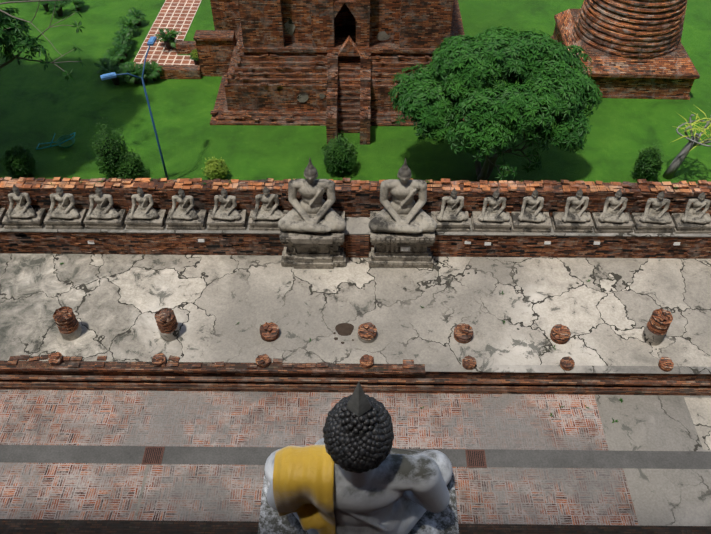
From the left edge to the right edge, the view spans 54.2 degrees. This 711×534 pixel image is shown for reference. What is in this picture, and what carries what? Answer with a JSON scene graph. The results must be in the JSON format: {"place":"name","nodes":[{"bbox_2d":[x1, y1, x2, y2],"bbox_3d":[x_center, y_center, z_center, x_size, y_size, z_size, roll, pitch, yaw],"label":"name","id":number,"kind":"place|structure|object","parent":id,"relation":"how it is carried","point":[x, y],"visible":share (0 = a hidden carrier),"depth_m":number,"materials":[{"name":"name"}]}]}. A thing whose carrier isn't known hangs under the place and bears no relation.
{"place":"outdoors","nodes":[
{"label":"outdoors","id":0,"kind":"place"},
{"bbox_2d":[0,389,638,524],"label":"brick floor","id":1,"kind":"structure","parent":0,"point":[213,492],"depth_m":18.92,"materials":[{"name":"brick"}]},
{"bbox_2d":[0,445,710,468],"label":"drain strip","id":2,"kind":"object","parent":1,"relation":"on","point":[456,457],"depth_m":18.63,"materials":[{"name":"concrete"}]},
{"bbox_2d":[142,446,164,464],"bbox_3d":[-5.427,5.059,18.639,0.520,0.030,0.520,0,47,0],"label":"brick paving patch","id":3,"kind":"object","parent":2,"relation":"on","point":[152,455],"visible":0.96,"depth_m":18.62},
{"bbox_2d":[465,449,486,467],"bbox_3d":[3.223,5.125,18.577,0.520,0.030,0.520,0,47,0],"label":"drain grate","id":4,"kind":"object","parent":2,"relation":"on","point":[475,458],"visible":0.98,"depth_m":18.56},
{"bbox_2d":[0,519,710,533],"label":"brick ledge","id":5,"kind":"object","parent":1,"relation":"on","point":[31,526],"depth_m":17.18,"materials":[{"name":"brick"}]},
{"bbox_2d":[258,471,458,533],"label":"statue pedestal","id":6,"kind":"object","parent":1,"relation":"on","point":[272,521],"visible":0.2,"depth_m":16.93,"materials":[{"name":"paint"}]},
{"bbox_2d":[264,438,452,533],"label":"giant white buddha","id":7,"kind":"object","parent":6,"relation":"on","point":[399,491],"visible":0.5,"depth_m":14.52,"materials":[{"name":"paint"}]},
{"bbox_2d":[273,445,335,533],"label":"sash","id":8,"kind":"object","parent":7,"relation":"on","point":[303,482],"visible":0.92,"depth_m":14.27,"materials":[{"name":"fabric"}]},
{"bbox_2d":[323,394,393,472],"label":"buddha hair curls","id":9,"kind":"object","parent":7,"relation":"on","point":[354,443],"visible":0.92,"depth_m":12.91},
{"bbox_2d":[346,382,370,416],"bbox_3d":[0.060,2.336,12.504,0.460,0.980,0.368,0,47,0],"label":"head finial","id":10,"kind":"object","parent":9,"relation":"on","point":[358,404],"visible":0.92,"depth_m":12.53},
{"bbox_2d":[134,395,710,525],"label":"concrete floor patches","id":11,"kind":"object","parent":1,"relation":"on","point":[670,497],"visible":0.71,"depth_m":18.79,"materials":[{"name":"concrete"}]},
{"bbox_2d":[684,397,710,449],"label":"floor plaster patch","id":12,"kind":"object","parent":1,"relation":"on","point":[699,409],"visible":1,"depth_m":19.44,"materials":[{"name":"concrete"}]},
{"bbox_2d":[0,0,710,182],"bbox_3d":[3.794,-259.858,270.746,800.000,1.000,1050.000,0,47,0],"label":"lawn ground","id":13,"kind":"structure","parent":0,"point":[38,104],"depth_m":29.04,"materials":[{"name":"green plant"}]},
{"bbox_2d":[1,143,36,178],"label":"clipped bush","id":14,"kind":"object","parent":13,"relation":"on","point":[17,161],"visible":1,"depth_m":26.18,"materials":[{"name":"green plant"}]},
{"bbox_2d":[0,0,62,54],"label":"branch","id":15,"kind":"object","parent":13,"relation":"on","point":[35,13],"visible":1,"depth_m":20.35,"materials":[{"name":"brown plant"}]},
{"bbox_2d":[0,1,86,81],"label":"tree","id":16,"kind":"object","parent":13,"relation":"on","point":[14,39],"visible":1,"depth_m":23.64,"materials":[{"name":"green plant"}]},
{"bbox_2d":[34,1,54,11],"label":"bush","id":17,"kind":"object","parent":13,"relation":"on","point":[45,5],"visible":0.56,"depth_m":35.73,"materials":[{"name":"plant"}]},
{"bbox_2d":[36,132,75,149],"bbox_3d":[-12.061,-5.112,28.042,1.545,0.342,0.841,0,47,0],"label":"hose trolley","id":18,"kind":"object","parent":13,"relation":"on","point":[59,143],"visible":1,"depth_m":28.01,"materials":[{"name":"teal paint"}]},
{"bbox_2d":[44,1,68,15],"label":"bush","id":19,"kind":"object","parent":13,"relation":"on","point":[58,7],"visible":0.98,"depth_m":35.33,"materials":[{"name":"plant"}]},
{"bbox_2d":[68,0,86,10],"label":"bush","id":20,"kind":"object","parent":13,"relation":"on","point":[78,4],"visible":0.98,"depth_m":35.77,"materials":[{"name":"plant"}]},
{"bbox_2d":[93,57,115,75],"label":"bush","id":21,"kind":"object","parent":13,"relation":"on","point":[103,65],"visible":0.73,"depth_m":31.22,"materials":[{"name":"plant"}]},
{"bbox_2d":[98,55,119,67],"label":"bush","id":22,"kind":"object","parent":13,"relation":"on","point":[115,57],"visible":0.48,"depth_m":31.55,"materials":[{"name":"plant"}]},
{"bbox_2d":[101,48,125,66],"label":"bush","id":23,"kind":"object","parent":13,"relation":"on","point":[119,54],"visible":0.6,"depth_m":31.95,"materials":[{"name":"plant"}]},
{"bbox_2d":[103,64,125,84],"bbox_3d":[-10.761,-8.532,31.017,1.115,0.784,1.108,-26,52,-23],"label":"bush","id":24,"kind":"object","parent":13,"relation":"on","point":[116,81],"visible":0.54,"depth_m":30.94,"materials":[{"name":"plant"}]},
{"bbox_2d":[106,45,128,61],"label":"bush","id":25,"kind":"object","parent":13,"relation":"on","point":[122,50],"visible":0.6,"depth_m":32.29,"materials":[{"name":"plant"}]},
{"bbox_2d":[87,117,148,178],"bbox_3d":[-8.885,-4.369,25.860,2.172,2.657,1.683,0,47,0],"label":"clipped bush","id":26,"kind":"object","parent":13,"relation":"on","point":[118,161],"visible":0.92,"depth_m":25.77,"materials":[{"name":"green plant"}]},
{"bbox_2d":[112,39,130,56],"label":"bush","id":27,"kind":"object","parent":13,"relation":"on","point":[117,45],"visible":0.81,"depth_m":32.59,"materials":[{"name":"plant"}]},
{"bbox_2d":[112,30,132,46],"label":"bush","id":28,"kind":"object","parent":13,"relation":"on","point":[122,36],"visible":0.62,"depth_m":32.93,"materials":[{"name":"plant"}]},
{"bbox_2d":[113,26,134,39],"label":"bush","id":29,"kind":"object","parent":13,"relation":"on","point":[117,33],"visible":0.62,"depth_m":33.24,"materials":[{"name":"plant"}]},
{"bbox_2d":[118,61,135,79],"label":"bush","id":30,"kind":"object","parent":13,"relation":"on","point":[122,66],"visible":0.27,"depth_m":31.14,"materials":[{"name":"plant"}]},
{"bbox_2d":[116,15,138,35],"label":"bush","id":31,"kind":"object","parent":13,"relation":"on","point":[128,22],"visible":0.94,"depth_m":33.93,"materials":[{"name":"plant"}]},
{"bbox_2d":[100,36,168,179],"bbox_3d":[-7.286,-5.270,24.967,1.011,5.070,2.788,21,50,19],"label":"street lamp","id":32,"kind":"object","parent":13,"relation":"on","point":[151,41],"visible":0.85,"depth_m":23.79,"materials":[{"name":"metal"}]},
{"bbox_2d":[123,62,147,85],"bbox_3d":[-9.882,-8.616,31.029,1.057,0.883,1.039,-34,55,-28],"label":"bush","id":33,"kind":"object","parent":13,"relation":"on","point":[135,80],"visible":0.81,"depth_m":30.89,"materials":[{"name":"plant"}]},
{"bbox_2d":[126,7,146,25],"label":"bush","id":34,"kind":"object","parent":13,"relation":"on","point":[138,13],"visible":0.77,"depth_m":34.61,"materials":[{"name":"plant"}]},
{"bbox_2d":[131,61,155,82],"bbox_3d":[-9.529,-8.717,31.076,1.120,0.953,1.138,0,47,0],"label":"bush","id":35,"kind":"object","parent":13,"relation":"on","point":[144,76],"visible":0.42,"depth_m":30.96,"materials":[{"name":"plant"}]},
{"bbox_2d":[142,60,164,80],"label":"bush","id":36,"kind":"object","parent":13,"relation":"on","point":[154,71],"visible":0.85,"depth_m":31.09,"materials":[{"name":"plant"}]},
{"bbox_2d":[133,0,201,67],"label":"paved walkway","id":37,"kind":"structure","parent":13,"relation":"on","point":[178,15],"depth_m":34.68,"materials":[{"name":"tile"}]},
{"bbox_2d":[154,28,181,48],"bbox_3d":[-8.891,-10.985,33.064,1.334,1.132,1.409,-13,48,-12],"label":"potted plant","id":38,"kind":"object","parent":37,"relation":"on","point":[168,39],"visible":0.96,"depth_m":32.99,"materials":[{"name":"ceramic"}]},
{"bbox_2d":[201,157,229,179],"bbox_3d":[-5.317,-3.693,26.354,1.120,1.008,1.070,0,47,0],"label":"yellow bush","id":39,"kind":"object","parent":13,"relation":"on","point":[215,168],"visible":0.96,"depth_m":26.16,"materials":[{"name":"green plant"}]},
{"bbox_2d":[160,0,464,125],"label":"brick ruin","id":40,"kind":"object","parent":13,"relation":"on","point":[350,30],"visible":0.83,"depth_m":28.43,"materials":[{"name":"brick"}]},
{"bbox_2d":[210,29,430,122],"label":"bricks","id":41,"kind":"object","parent":40,"relation":"attached to","point":[330,93],"visible":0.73,"depth_m":28.34,"materials":[{"name":"brick"}]},
{"bbox_2d":[284,19,390,101],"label":"plaster patches","id":42,"kind":"object","parent":40,"relation":"attached to","point":[290,28],"visible":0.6,"depth_m":28.18,"materials":[{"name":"paint"}]},
{"bbox_2d":[326,53,370,144],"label":"ruin stair balustrades","id":43,"kind":"object","parent":40,"relation":"attached to","point":[332,121],"visible":0.79,"depth_m":27.85,"materials":[{"name":"brick"}]},
{"bbox_2d":[338,86,359,132],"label":"ruin stair steps","id":44,"kind":"structure","parent":40,"relation":"attached to","point":[348,109],"depth_m":28.60,"materials":[{"name":"brick"}]},
{"bbox_2d":[321,131,362,175],"bbox_3d":[-0.527,-4.369,26.544,1.637,1.659,1.670,0,47,0],"label":"round bush","id":45,"kind":"object","parent":13,"relation":"on","point":[338,154],"visible":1,"depth_m":26.26,"materials":[{"name":"green plant"}]},
{"bbox_2d":[0,253,710,366],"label":"cracked pavement","id":46,"kind":"structure","parent":13,"relation":"on","point":[115,302],"depth_m":21.19,"materials":[{"name":"concrete"}]},
{"bbox_2d":[48,352,62,365],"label":"brick column stump","id":47,"kind":"object","parent":46,"relation":"on","point":[55,359],"visible":0.98,"depth_m":19.65,"materials":[{"name":"brick"}]},
{"bbox_2d":[53,306,81,340],"bbox_3d":[-8.370,1.605,20.144,0.581,1.004,0.576,0,47,0],"label":"column stump","id":48,"kind":"object","parent":46,"relation":"on","point":[67,324],"visible":1,"depth_m":19.97,"materials":[{"name":"brick"}]},
{"bbox_2d":[155,308,179,341],"bbox_3d":[-5.460,1.644,20.140,0.581,0.956,0.574,0,47,0],"label":"column stump","id":49,"kind":"object","parent":46,"relation":"on","point":[167,324],"visible":1,"depth_m":19.95,"materials":[{"name":"brick"}]},
{"bbox_2d":[255,354,269,367],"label":"brick column stump","id":50,"kind":"object","parent":46,"relation":"on","point":[263,361],"visible":0.98,"depth_m":19.62,"materials":[{"name":"brick"}]},
{"bbox_2d":[260,322,278,341],"bbox_3d":[-2.521,1.888,20.346,0.581,0.321,0.564,0,47,0],"label":"column stump","id":51,"kind":"object","parent":46,"relation":"on","point":[269,332],"visible":1,"depth_m":20.27,"materials":[{"name":"brick"}]},
{"bbox_2d":[279,211,345,268],"bbox_3d":[-1.345,-0.870,22.288,2.060,1.300,1.330,0,47,0],"label":"pedestal","id":52,"kind":"object","parent":46,"relation":"on","point":[309,250],"visible":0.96,"depth_m":22.03,"materials":[{"name":"stone"}]},
{"bbox_2d":[278,158,345,232],"bbox_3d":[-1.344,-2.191,21.007,2.124,2.389,1.265,0,47,0],"label":"buddha statue","id":53,"kind":"object","parent":52,"relation":"on","point":[312,210],"visible":1,"depth_m":21.31,"materials":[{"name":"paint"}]},
{"bbox_2d":[333,323,353,343],"bbox_3d":[-0.348,1.960,20.495,0.629,0.001,0.788,0,47,0],"label":"ground patch","id":54,"kind":"object","parent":46,"relation":"on","point":[344,329],"visible":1,"depth_m":20.59,"materials":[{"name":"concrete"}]},
{"bbox_2d":[0,190,710,257],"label":"proud wall bricks","id":55,"kind":"object","parent":46,"relation":"on","point":[154,243],"depth_m":22.16,"materials":[{"name":"brick"}]},
{"bbox_2d":[0,232,710,258],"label":"brick bench","id":56,"kind":"object","parent":46,"relation":"on","point":[114,240],"depth_m":22.35,"materials":[{"name":"brick"}]},
{"bbox_2d":[0,216,710,236],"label":"ledge","id":57,"kind":"object","parent":56,"relation":"on","point":[357,226],"visible":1,"depth_m":21.98,"materials":[{"name":"stone"}]},
{"bbox_2d":[0,208,5,227],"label":"pedestal","id":58,"kind":"object","parent":57,"relation":"on","point":[2,212],"visible":0.67,"depth_m":22.17,"materials":[{"name":"stone"}]},
{"bbox_2d":[2,208,46,228],"bbox_3d":[-10.561,-1.552,22.197,1.200,0.300,0.640,0,47,0],"label":"pedestal","id":59,"kind":"object","parent":57,"relation":"on","point":[36,221],"visible":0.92,"depth_m":22.01,"materials":[{"name":"stone"}]},
{"bbox_2d":[8,184,35,217],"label":"buddha statue","id":60,"kind":"object","parent":59,"relation":"on","point":[23,208],"visible":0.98,"depth_m":21.84,"materials":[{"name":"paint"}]},
{"bbox_2d":[43,209,86,228],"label":"pedestal","id":61,"kind":"object","parent":57,"relation":"on","point":[56,223],"visible":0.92,"depth_m":21.99,"materials":[{"name":"stone"}]},
{"bbox_2d":[48,185,79,218],"bbox_3d":[-9.209,-2.046,21.707,0.986,1.097,0.618,1,47,1],"label":"buddha statue","id":62,"kind":"object","parent":61,"relation":"on","point":[65,208],"visible":1,"depth_m":21.82,"materials":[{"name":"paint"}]},
{"bbox_2d":[83,209,126,229],"bbox_3d":[-7.971,-1.532,22.178,1.200,0.300,0.640,2,47,2],"label":"pedestal","id":63,"kind":"object","parent":57,"relation":"on","point":[118,223],"visible":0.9,"depth_m":21.98,"materials":[{"name":"stone"}]},
{"bbox_2d":[86,187,118,218],"bbox_3d":[-7.988,-2.024,21.713,1.028,1.059,0.602,-1,47,0],"label":"buddha statue","id":64,"kind":"object","parent":63,"relation":"on","point":[103,209],"visible":1,"depth_m":21.83,"materials":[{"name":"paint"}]},
{"bbox_2d":[124,209,167,229],"bbox_3d":[-6.681,-1.522,22.169,1.200,0.300,0.640,1,47,1],"label":"pedestal","id":65,"kind":"object","parent":57,"relation":"on","point":[159,223],"visible":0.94,"depth_m":21.98,"materials":[{"name":"stone"}]},
{"bbox_2d":[129,186,158,218],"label":"buddha statue","id":66,"kind":"object","parent":65,"relation":"on","point":[144,209],"visible":1,"depth_m":21.81,"materials":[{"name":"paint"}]},
{"bbox_2d":[166,209,207,229],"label":"pedestal","id":67,"kind":"object","parent":57,"relation":"on","point":[199,222],"visible":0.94,"depth_m":21.97,"materials":[{"name":"stone"}]},
{"bbox_2d":[169,188,197,219],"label":"buddha statue","id":68,"kind":"object","parent":67,"relation":"on","point":[184,209],"visible":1,"depth_m":21.81,"materials":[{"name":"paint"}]},
{"bbox_2d":[207,210,247,229],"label":"pedestal","id":69,"kind":"object","parent":57,"relation":"on","point":[218,224],"visible":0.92,"depth_m":21.95,"materials":[{"name":"stone"}]},
{"bbox_2d":[210,188,240,219],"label":"buddha statue","id":70,"kind":"object","parent":69,"relation":"on","point":[226,210],"visible":1,"depth_m":21.80,"materials":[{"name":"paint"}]},
{"bbox_2d":[248,210,287,230],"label":"pedestal","id":71,"kind":"object","parent":57,"relation":"on","point":[268,225],"visible":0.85,"depth_m":21.93,"materials":[{"name":"stone"}]},
{"bbox_2d":[252,185,283,219],"bbox_3d":[-2.762,-2.009,21.648,1.032,1.132,0.620,-1,47,-1],"label":"buddha statue","id":72,"kind":"object","parent":71,"relation":"on","point":[268,209],"visible":0.98,"depth_m":21.77,"materials":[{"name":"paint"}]},
{"bbox_2d":[431,211,469,231],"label":"pedestal","id":73,"kind":"object","parent":57,"relation":"on","point":[453,226],"visible":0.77,"depth_m":21.91,"materials":[{"name":"stone"}]},
{"bbox_2d":[437,188,467,220],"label":"buddha statue","id":74,"kind":"object","parent":73,"relation":"on","point":[451,211],"visible":1,"depth_m":21.74,"materials":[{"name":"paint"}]},
{"bbox_2d":[471,211,511,232],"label":"pedestal","id":75,"kind":"object","parent":57,"relation":"on","point":[486,226],"visible":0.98,"depth_m":21.90,"materials":[{"name":"stone"}]},
{"bbox_2d":[478,190,509,221],"bbox_3d":[4.356,-1.924,21.628,1.000,1.044,0.612,0,47,0],"label":"buddha statue","id":76,"kind":"object","parent":75,"relation":"on","point":[493,211],"visible":1,"depth_m":21.74,"materials":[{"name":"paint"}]},
{"bbox_2d":[510,212,551,232],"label":"pedestal","id":77,"kind":"object","parent":57,"relation":"on","point":[545,226],"visible":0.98,"depth_m":21.89,"materials":[{"name":"stone"}]},
{"bbox_2d":[518,188,545,221],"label":"buddha statue","id":78,"kind":"object","parent":77,"relation":"on","point":[530,212],"visible":1,"depth_m":21.72,"materials":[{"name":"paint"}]},
{"bbox_2d":[551,212,593,232],"bbox_3d":[6.888,-1.418,22.071,1.200,0.300,0.640,1,47,1],"label":"pedestal","id":79,"kind":"object","parent":57,"relation":"on","point":[559,225],"visible":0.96,"depth_m":21.88,"materials":[{"name":"stone"}]},
{"bbox_2d":[562,189,590,221],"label":"buddha statue","id":80,"kind":"object","parent":79,"relation":"on","point":[575,212],"visible":1,"depth_m":21.70,"materials":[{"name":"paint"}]},
{"bbox_2d":[591,212,634,232],"bbox_3d":[8.158,-1.409,22.061,1.200,0.300,0.640,-1,47,-1],"label":"pedestal","id":81,"kind":"object","parent":57,"relation":"on","point":[606,227],"visible":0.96,"depth_m":21.87,"materials":[{"name":"stone"}]},
{"bbox_2d":[598,189,628,222],"bbox_3d":[8.123,-1.920,21.575,0.951,1.117,0.620,2,47,2],"label":"buddha statue","id":82,"kind":"object","parent":81,"relation":"on","point":[612,212],"visible":1,"depth_m":21.70,"materials":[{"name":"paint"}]},
{"bbox_2d":[631,212,674,233],"bbox_3d":[9.418,-1.399,22.052,1.200,0.300,0.640,-1,47,-1],"label":"pedestal","id":83,"kind":"object","parent":57,"relation":"on","point":[642,227],"visible":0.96,"depth_m":21.85,"materials":[{"name":"stone"}]},
{"bbox_2d":[640,191,671,222],"bbox_3d":[9.440,-1.881,21.596,0.996,1.033,0.616,3,47,2],"label":"buddha statue","id":84,"kind":"object","parent":83,"relation":"on","point":[654,213],"visible":1,"depth_m":21.70,"materials":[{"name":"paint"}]},
{"bbox_2d":[671,213,710,233],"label":"pedestal","id":85,"kind":"object","parent":57,"relation":"on","point":[681,227],"visible":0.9,"depth_m":21.86,"materials":[{"name":"stone"}]},
{"bbox_2d":[681,192,710,223],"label":"buddha statue","id":86,"kind":"object","parent":85,"relation":"on","point":[694,213],"visible":1,"depth_m":21.70,"materials":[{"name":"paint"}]},
{"bbox_2d":[346,235,368,257],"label":"brick wall","id":87,"kind":"structure","parent":56,"relation":"attached to","point":[357,246],"depth_m":22.28,"materials":[{"name":"brick"}]},
{"bbox_2d":[88,239,680,250],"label":"plaques","id":88,"kind":"object","parent":56,"relation":"attached to","point":[405,248],"visible":0.88,"depth_m":22.13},
{"bbox_2d":[360,354,373,368],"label":"brick column stump","id":89,"kind":"object","parent":46,"relation":"on","point":[366,361],"visible":1,"depth_m":19.60,"materials":[{"name":"brick"}]},
{"bbox_2d":[358,322,376,342],"bbox_3d":[0.350,1.896,20.317,0.580,0.350,0.574,0,47,0],"label":"column stump","id":90,"kind":"object","parent":46,"relation":"on","point":[367,332],"visible":1,"depth_m":20.23,"materials":[{"name":"brick"}]},
{"bbox_2d":[369,211,434,267],"bbox_3d":[1.465,-0.870,22.288,2.060,1.300,1.270,0,47,0],"label":"pedestal","id":91,"kind":"object","parent":46,"relation":"on","point":[385,251],"visible":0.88,"depth_m":22.08,"materials":[{"name":"stone"}]},
{"bbox_2d":[368,158,436,233],"bbox_3d":[1.466,-2.170,20.987,2.124,2.389,1.265,0,47,0],"label":"buddha statue","id":92,"kind":"object","parent":91,"relation":"on","point":[401,211],"visible":1,"depth_m":21.29,"materials":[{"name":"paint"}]},
{"bbox_2d":[454,323,473,343],"bbox_3d":[3.157,1.918,20.292,0.575,0.357,0.568,0,47,0],"label":"column stump","id":93,"kind":"object","parent":46,"relation":"on","point":[463,333],"visible":1,"depth_m":20.20,"materials":[{"name":"brick"}]},
{"bbox_2d":[462,355,475,369],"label":"brick column stump","id":94,"kind":"object","parent":46,"relation":"on","point":[468,362],"visible":1,"depth_m":19.58,"materials":[{"name":"brick"}]},
{"bbox_2d":[550,324,570,343],"bbox_3d":[5.987,1.948,20.285,0.577,0.326,0.574,0,47,0],"label":"column stump","id":95,"kind":"object","parent":46,"relation":"on","point":[560,333],"visible":1,"depth_m":20.19,"materials":[{"name":"brick"}]},
{"bbox_2d":[560,356,574,370],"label":"brick column stump","id":96,"kind":"object","parent":46,"relation":"on","point":[567,363],"visible":1,"depth_m":19.57,"materials":[{"name":"brick"}]},
{"bbox_2d":[642,308,672,345],"bbox_3d":[8.699,1.696,19.980,0.580,1.115,0.576,0,47,0],"label":"column stump","id":97,"kind":"object","parent":46,"relation":"on","point":[656,328],"visible":1,"depth_m":19.80,"materials":[{"name":"brick"}]},
{"bbox_2d":[658,357,673,371],"bbox_3d":[8.785,2.723,19.598,0.402,0.257,0.412,0,47,0],"label":"brick column stump","id":98,"kind":"object","parent":46,"relation":"on","point":[665,364],"visible":1,"depth_m":19.53,"materials":[{"name":"brick"}]},
{"bbox_2d":[0,360,710,395],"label":"platform kerb","id":99,"kind":"structure","parent":13,"relation":"on","point":[460,375],"depth_m":19.83,"materials":[{"name":"brick"}]},
{"bbox_2d":[152,353,165,365],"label":"brick column stump","id":100,"kind":"object","parent":99,"relation":"on","point":[158,359],"visible":1,"depth_m":19.63,"materials":[{"name":"brick"}]},
{"bbox_2d":[7,354,413,370],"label":"loose bricks","id":101,"kind":"object","parent":99,"relation":"on","point":[407,363],"visible":0.81,"depth_m":19.68,"materials":[{"name":"brick"}]},
{"bbox_2d":[0,367,710,390],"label":"platform kerb mouldings","id":102,"kind":"object","parent":99,"relation":"on","point":[423,383],"visible":1,"depth_m":19.86,"materials":[{"name":"brick"}]},
{"bbox_2d":[425,364,710,373],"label":"platform edge","id":103,"kind":"object","parent":99,"relation":"on","point":[559,369],"visible":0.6,"depth_m":19.61,"materials":[{"name":"concrete"}]},
{"bbox_2d":[0,179,710,217],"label":"gallery wall","id":104,"kind":"structure","parent":13,"relation":"on","point":[470,199],"depth_m":21.90,"materials":[{"name":"brick"}]},
{"bbox_2d":[0,177,710,193],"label":"wall top tiles","id":105,"kind":"object","parent":104,"relation":"on","point":[142,183],"depth_m":21.77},
{"bbox_2d":[0,189,710,257],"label":"eroded wall sockets","id":106,"kind":"object","parent":104,"relation":"in","point":[23,236],"depth_m":22.20,"materials":[{"name":"brick"}]},
{"bbox_2d":[50,178,676,422],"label":"crack weeds","id":107,"kind":"object","parent":13,"relation":"on","point":[621,400],"visible":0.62,"depth_m":21.35,"materials":[{"name":"green plant"}]},
{"bbox_2d":[388,26,602,181],"bbox_3d":[5.011,-5.328,24.877,6.935,5.614,6.825,-34,55,-28],"label":"tree","id":108,"kind":"object","parent":13,"relation":"on","point":[446,93],"visible":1,"depth_m":23.02,"materials":[{"name":"green plant"}]},
{"bbox_2d":[550,0,699,99],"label":"stupa","id":109,"kind":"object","parent":13,"relation":"on","point":[634,49],"visible":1,"depth_m":29.56,"materials":[{"name":"brick"}]},
{"bbox_2d":[630,141,665,181],"bbox_3d":[11.035,-3.992,26.104,1.129,1.783,1.250,16,49,14],"label":"cone bush","id":110,"kind":"object","parent":13,"relation":"on","point":[647,166],"visible":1,"depth_m":25.89,"materials":[{"name":"green plant"}]},
{"bbox_2d":[663,107,710,179],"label":"frangipani tree","id":111,"kind":"object","parent":13,"relation":"on","point":[672,168],"visible":1,"depth_m":25.65,"materials":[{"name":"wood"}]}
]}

